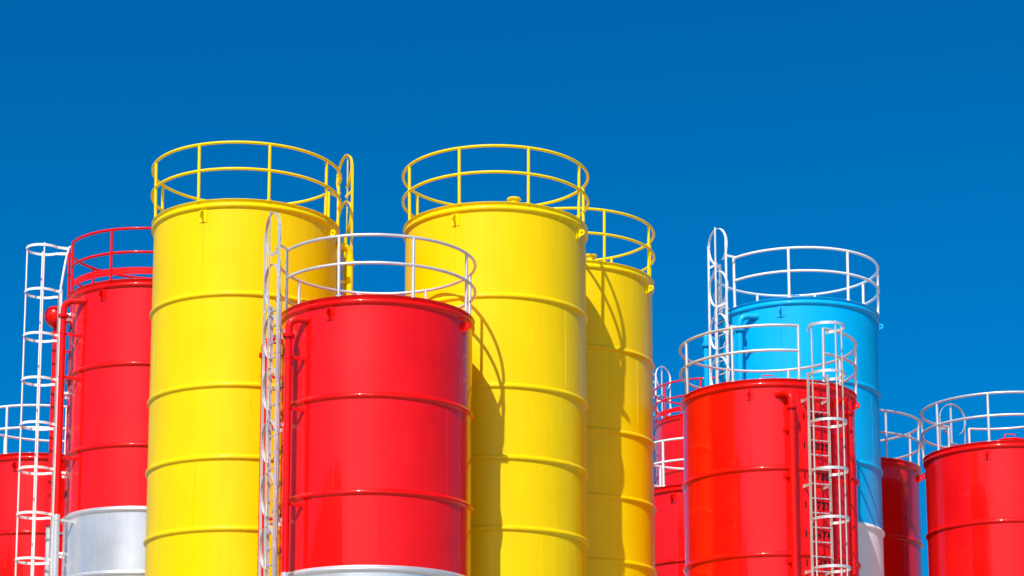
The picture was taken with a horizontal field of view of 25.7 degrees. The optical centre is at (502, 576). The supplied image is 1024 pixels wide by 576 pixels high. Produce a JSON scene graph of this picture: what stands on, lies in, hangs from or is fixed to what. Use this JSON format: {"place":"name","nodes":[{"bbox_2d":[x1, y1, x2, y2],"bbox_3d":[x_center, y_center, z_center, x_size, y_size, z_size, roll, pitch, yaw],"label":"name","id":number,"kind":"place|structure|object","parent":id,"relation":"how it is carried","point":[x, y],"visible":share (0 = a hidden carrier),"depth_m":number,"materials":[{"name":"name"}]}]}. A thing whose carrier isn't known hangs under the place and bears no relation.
{"place":"outdoors","nodes":[
{"label":"outdoors","id":0,"kind":"place"},
{"bbox_2d":[0,404,66,575],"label":"silo","id":1,"kind":"object","parent":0,"point":[9,464],"visible":0.27,"depth_m":50.24,"materials":[{"name":"red paint"}]},
{"bbox_2d":[14,227,152,575],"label":"silo","id":2,"kind":"object","parent":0,"point":[105,461],"visible":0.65,"depth_m":46.59,"materials":[{"name":"red paint"}]},
{"bbox_2d":[143,141,354,575],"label":"silo","id":3,"kind":"object","parent":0,"point":[203,401],"visible":0.61,"depth_m":41.24,"materials":[{"name":"yellow paint"}]},
{"bbox_2d":[257,211,476,575],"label":"silo","id":4,"kind":"object","parent":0,"point":[371,426],"visible":1,"depth_m":38.59,"materials":[{"name":"red paint"}]},
{"bbox_2d":[401,144,589,575],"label":"silo","id":5,"kind":"object","parent":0,"point":[530,473],"visible":0.75,"depth_m":41.73,"materials":[{"name":"yellow paint"}]},
{"bbox_2d":[0,0,1023,575],"label":"sky","id":6,"kind":"structure","parent":0,"point":[890,132],"materials":[{"name":"blue"}]},
{"bbox_2d":[552,207,656,575],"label":"silo","id":7,"kind":"object","parent":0,"point":[621,448],"visible":0.48,"depth_m":45.15,"materials":[{"name":"yellow paint"}]},
{"bbox_2d":[654,437,685,575],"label":"silo","id":8,"kind":"object","parent":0,"point":[669,505],"visible":0.2,"depth_m":58.82,"materials":[{"name":"red paint"}]},
{"bbox_2d":[653,366,715,485],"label":"silo","id":9,"kind":"object","parent":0,"point":[668,427],"visible":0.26,"depth_m":71.65,"materials":[{"name":"red paint"}]},
{"bbox_2d":[653,373,656,487],"bbox_3d":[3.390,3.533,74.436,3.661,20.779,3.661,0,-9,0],"label":"ladder","id":10,"kind":"object","parent":9,"relation":"attached to","point":[654,435],"visible":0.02,"depth_m":75.30,"materials":[{"name":"white metal"}]},
{"bbox_2d":[679,320,860,575],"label":"silo","id":11,"kind":"object","parent":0,"point":[770,485],"visible":1,"depth_m":44.39,"materials":[{"name":"red paint"}]},
{"bbox_2d":[701,227,884,575],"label":"silo","id":12,"kind":"object","parent":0,"point":[859,320],"visible":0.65,"depth_m":49.02,"materials":[{"name":"blue paint"}]},
{"bbox_2d":[879,409,923,575],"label":"silo","id":13,"kind":"object","parent":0,"point":[903,545],"visible":0.36,"depth_m":52.93,"materials":[{"name":"red paint"}]},
{"bbox_2d":[920,391,1023,575],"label":"silo","id":14,"kind":"object","parent":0,"point":[975,505],"visible":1,"depth_m":49.87,"materials":[{"name":"red paint"}]}
]}

